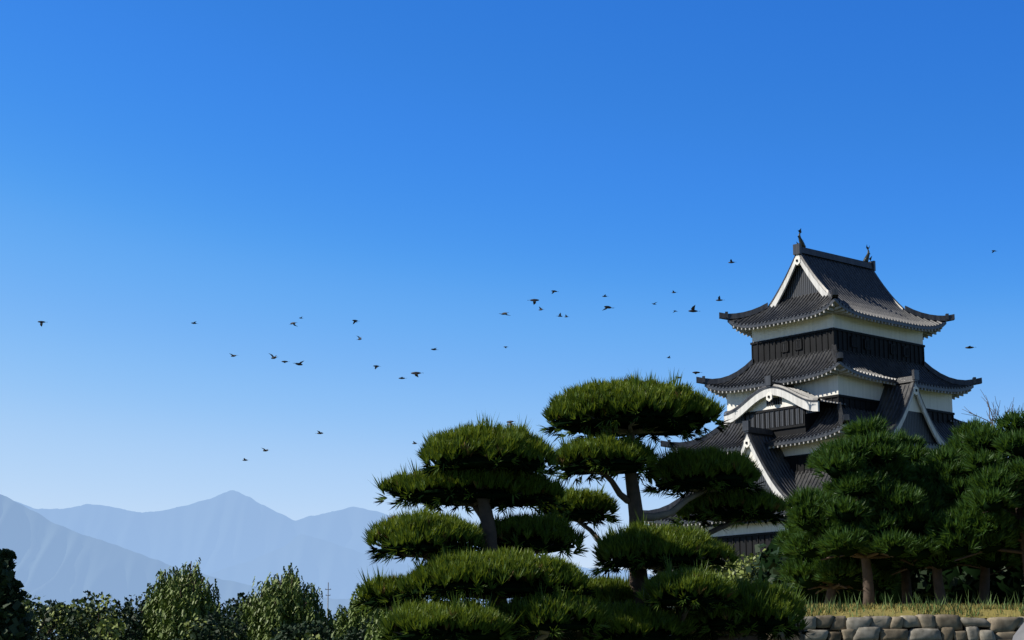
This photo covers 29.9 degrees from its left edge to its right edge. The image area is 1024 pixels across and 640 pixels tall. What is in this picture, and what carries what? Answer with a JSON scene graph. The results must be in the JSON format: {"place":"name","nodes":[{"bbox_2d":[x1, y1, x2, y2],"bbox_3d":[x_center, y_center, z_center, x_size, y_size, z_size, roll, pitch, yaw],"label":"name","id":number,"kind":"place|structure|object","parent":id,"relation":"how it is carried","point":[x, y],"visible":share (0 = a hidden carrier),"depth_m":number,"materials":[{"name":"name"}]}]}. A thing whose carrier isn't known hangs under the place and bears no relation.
{"place":"outdoors","nodes":[
{"label":"outdoors","id":0,"kind":"place"},
{"bbox_2d":[0,494,350,638],"bbox_3d":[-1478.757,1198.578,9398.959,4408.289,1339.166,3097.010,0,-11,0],"label":"mountain range","id":1,"kind":"structure","parent":0,"point":[57,562],"depth_m":10756.46,"materials":[{"name":"blue stone"}]},
{"bbox_2d":[15,490,653,579],"bbox_3d":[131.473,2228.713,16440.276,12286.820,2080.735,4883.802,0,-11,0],"label":"mountain range","id":2,"kind":"structure","parent":0,"point":[230,528],"depth_m":18701.02,"materials":[{"name":"blue stone"}]},
{"bbox_2d":[207,534,512,605],"bbox_3d":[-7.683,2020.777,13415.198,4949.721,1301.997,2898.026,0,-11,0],"label":"mountain range","id":3,"kind":"structure","parent":0,"point":[320,563],"depth_m":14777.83,"materials":[{"name":"blue stone"}]},
{"bbox_2d":[0,0,1023,574],"label":"sky","id":4,"kind":"structure","parent":0,"point":[420,173],"materials":[{"name":"blue"}]},
{"bbox_2d":[38,250,994,460],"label":"flock of birds","id":5,"kind":"object","parent":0,"point":[534,302],"visible":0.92,"depth_m":114.57},
{"label":"ground","id":6,"kind":"structure","parent":0,"visible":0},
{"bbox_2d":[0,548,35,639],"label":"tree","id":7,"kind":"object","parent":6,"relation":"on","point":[16,623],"visible":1,"depth_m":118.24,"materials":[{"name":"green plant"}]},
{"bbox_2d":[20,589,51,637],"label":"shrub","id":8,"kind":"object","parent":6,"relation":"on","point":[38,598],"visible":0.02,"depth_m":159.08,"materials":[{"name":"green plant"}]},
{"bbox_2d":[21,594,91,639],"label":"shrub","id":9,"kind":"object","parent":6,"relation":"on","point":[46,622],"visible":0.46,"depth_m":147.68,"materials":[{"name":"green plant"}]},
{"bbox_2d":[33,598,125,637],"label":"shrub","id":10,"kind":"object","parent":6,"relation":"on","point":[57,616],"depth_m":161.26,"materials":[{"name":"green plant"}]},
{"bbox_2d":[51,590,156,639],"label":"shrub","id":11,"kind":"object","parent":6,"relation":"on","point":[87,617],"visible":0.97,"depth_m":146.86,"materials":[{"name":"green plant"}]},
{"bbox_2d":[80,592,150,639],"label":"shrub","id":12,"kind":"object","parent":6,"relation":"on","point":[141,606],"visible":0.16,"depth_m":156.83,"materials":[{"name":"green plant"}]},
{"bbox_2d":[140,557,235,639],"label":"tree","id":13,"kind":"object","parent":6,"relation":"on","point":[175,602],"visible":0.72,"depth_m":147.06,"materials":[{"name":"green plant"}]},
{"bbox_2d":[168,610,247,639],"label":"shrub","id":14,"kind":"object","parent":6,"relation":"on","point":[210,629],"visible":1,"depth_m":137.38,"materials":[{"name":"green plant"}]},
{"bbox_2d":[221,592,256,638],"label":"shrub","id":15,"kind":"object","parent":6,"relation":"on","point":[235,607],"visible":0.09,"depth_m":162.82,"materials":[{"name":"green plant"}]},
{"bbox_2d":[233,563,333,639],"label":"tree","id":16,"kind":"object","parent":6,"relation":"on","point":[288,599],"visible":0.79,"depth_m":146.82,"materials":[{"name":"green plant"}]},
{"bbox_2d":[270,618,344,639],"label":"shrub","id":17,"kind":"object","parent":6,"relation":"on","point":[293,631],"visible":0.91,"depth_m":137.75,"materials":[{"name":"green plant"}]},
{"bbox_2d":[325,582,330,617],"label":"utility pole","id":18,"kind":"object","parent":6,"relation":"on","point":[328,589],"visible":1,"depth_m":327.16,"materials":[{"name":"metal"}]},
{"bbox_2d":[327,617,376,639],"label":"shrub","id":19,"kind":"object","parent":6,"relation":"on","point":[356,634],"visible":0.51,"depth_m":126.95,"materials":[{"name":"green plant"}]},
{"bbox_2d":[331,583,388,639],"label":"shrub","id":20,"kind":"object","parent":6,"relation":"on","point":[352,619],"visible":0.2,"depth_m":136.65,"materials":[{"name":"green plant"}]},
{"bbox_2d":[364,610,397,639],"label":"bush","id":21,"kind":"object","parent":6,"relation":"on","point":[377,626],"visible":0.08,"depth_m":117.38,"materials":[{"name":"green plant"}]},
{"bbox_2d":[349,412,614,639],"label":"pine tree","id":22,"kind":"object","parent":6,"relation":"on","point":[482,469],"visible":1,"depth_m":28.06,"materials":[{"name":"green plant"}]},
{"bbox_2d":[536,368,814,639],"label":"pine tree","id":23,"kind":"object","parent":6,"relation":"on","point":[702,598],"visible":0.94,"depth_m":30.38,"materials":[{"name":"green plant"}]},
{"bbox_2d":[709,549,765,582],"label":"bush","id":24,"kind":"object","parent":6,"relation":"on","point":[728,572],"visible":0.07,"depth_m":69.08,"materials":[{"name":"plant"}]},
{"bbox_2d":[518,589,1023,639],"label":"bank grass","id":25,"kind":"structure","parent":6,"relation":"on","point":[969,610],"depth_m":42.48,"materials":[{"name":"green plant"}]},
{"bbox_2d":[771,519,901,604],"bbox_3d":[8.357,5.998,49.232,3.353,3.336,3.441,0,-11,0],"label":"shrub","id":26,"kind":"object","parent":25,"relation":"on","point":[832,576],"visible":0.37,"depth_m":48.67,"materials":[{"name":"green plant"}]},
{"bbox_2d":[780,413,942,604],"bbox_3d":[8.682,4.759,47.458,4.383,5.032,3.968,0,-11,0],"label":"pine tree","id":27,"kind":"object","parent":25,"relation":"on","point":[851,503],"visible":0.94,"depth_m":46.76,"materials":[{"name":"green plant"}]},
{"bbox_2d":[745,536,1023,605],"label":"understorey shrubs","id":28,"kind":"object","parent":25,"relation":"on","point":[961,582],"visible":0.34,"depth_m":51.79,"materials":[{"name":"green plant"}]},
{"bbox_2d":[874,426,933,604],"bbox_3d":[10.057,5.281,50.043,3.845,5.022,3.718,0,-11,0],"label":"pine tree","id":29,"kind":"object","parent":25,"relation":"on","point":[916,451],"visible":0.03,"depth_m":49.67,"materials":[{"name":"green plant"}]},
{"bbox_2d":[872,444,1021,603],"bbox_3d":[10.579,5.193,47.834,4.293,4.347,4.150,0,-11,0],"label":"pine tree","id":30,"kind":"object","parent":25,"relation":"on","point":[941,481],"visible":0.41,"depth_m":47.28,"materials":[{"name":"green plant"}]},
{"bbox_2d":[923,408,1023,573],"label":"pine tree","id":31,"kind":"object","parent":25,"relation":"on","point":[996,475],"visible":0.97,"depth_m":46.17,"materials":[{"name":"green plant"}]},
{"bbox_2d":[923,414,1023,618],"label":"pine tree","id":32,"kind":"object","parent":25,"relation":"on","point":[984,588],"visible":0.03,"depth_m":48.63,"materials":[{"name":"green plant"}]},
{"bbox_2d":[961,391,1023,427],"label":"bare tree branches","id":33,"kind":"object","parent":25,"relation":"on","point":[993,414],"visible":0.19,"depth_m":57.88,"materials":[{"name":"brown plant"}]},
{"bbox_2d":[974,563,1022,574],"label":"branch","id":34,"kind":"object","parent":25,"relation":"on","point":[1021,567],"depth_m":49.99,"materials":[{"name":"brown plant"}]},
{"bbox_2d":[644,228,981,606],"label":"castle keep","id":35,"kind":"structure","parent":6,"relation":"on","point":[836,343],"depth_m":119.70,"materials":[{"name":"black wood"}]},
{"bbox_2d":[767,614,1023,639],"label":"stone wall","id":36,"kind":"structure","parent":6,"relation":"on","point":[937,627],"depth_m":41.22,"materials":[{"name":"grey stone"}]},
{"bbox_2d":[724,628,983,639],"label":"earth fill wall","id":37,"kind":"structure","parent":36,"relation":"attached to","point":[749,637],"depth_m":41.68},
{"bbox_2d":[1012,623,1023,639],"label":"rock","id":38,"kind":"object","parent":6,"relation":"on","point":[1019,634],"visible":1,"depth_m":7.38,"materials":[{"name":"stone"}]}
]}

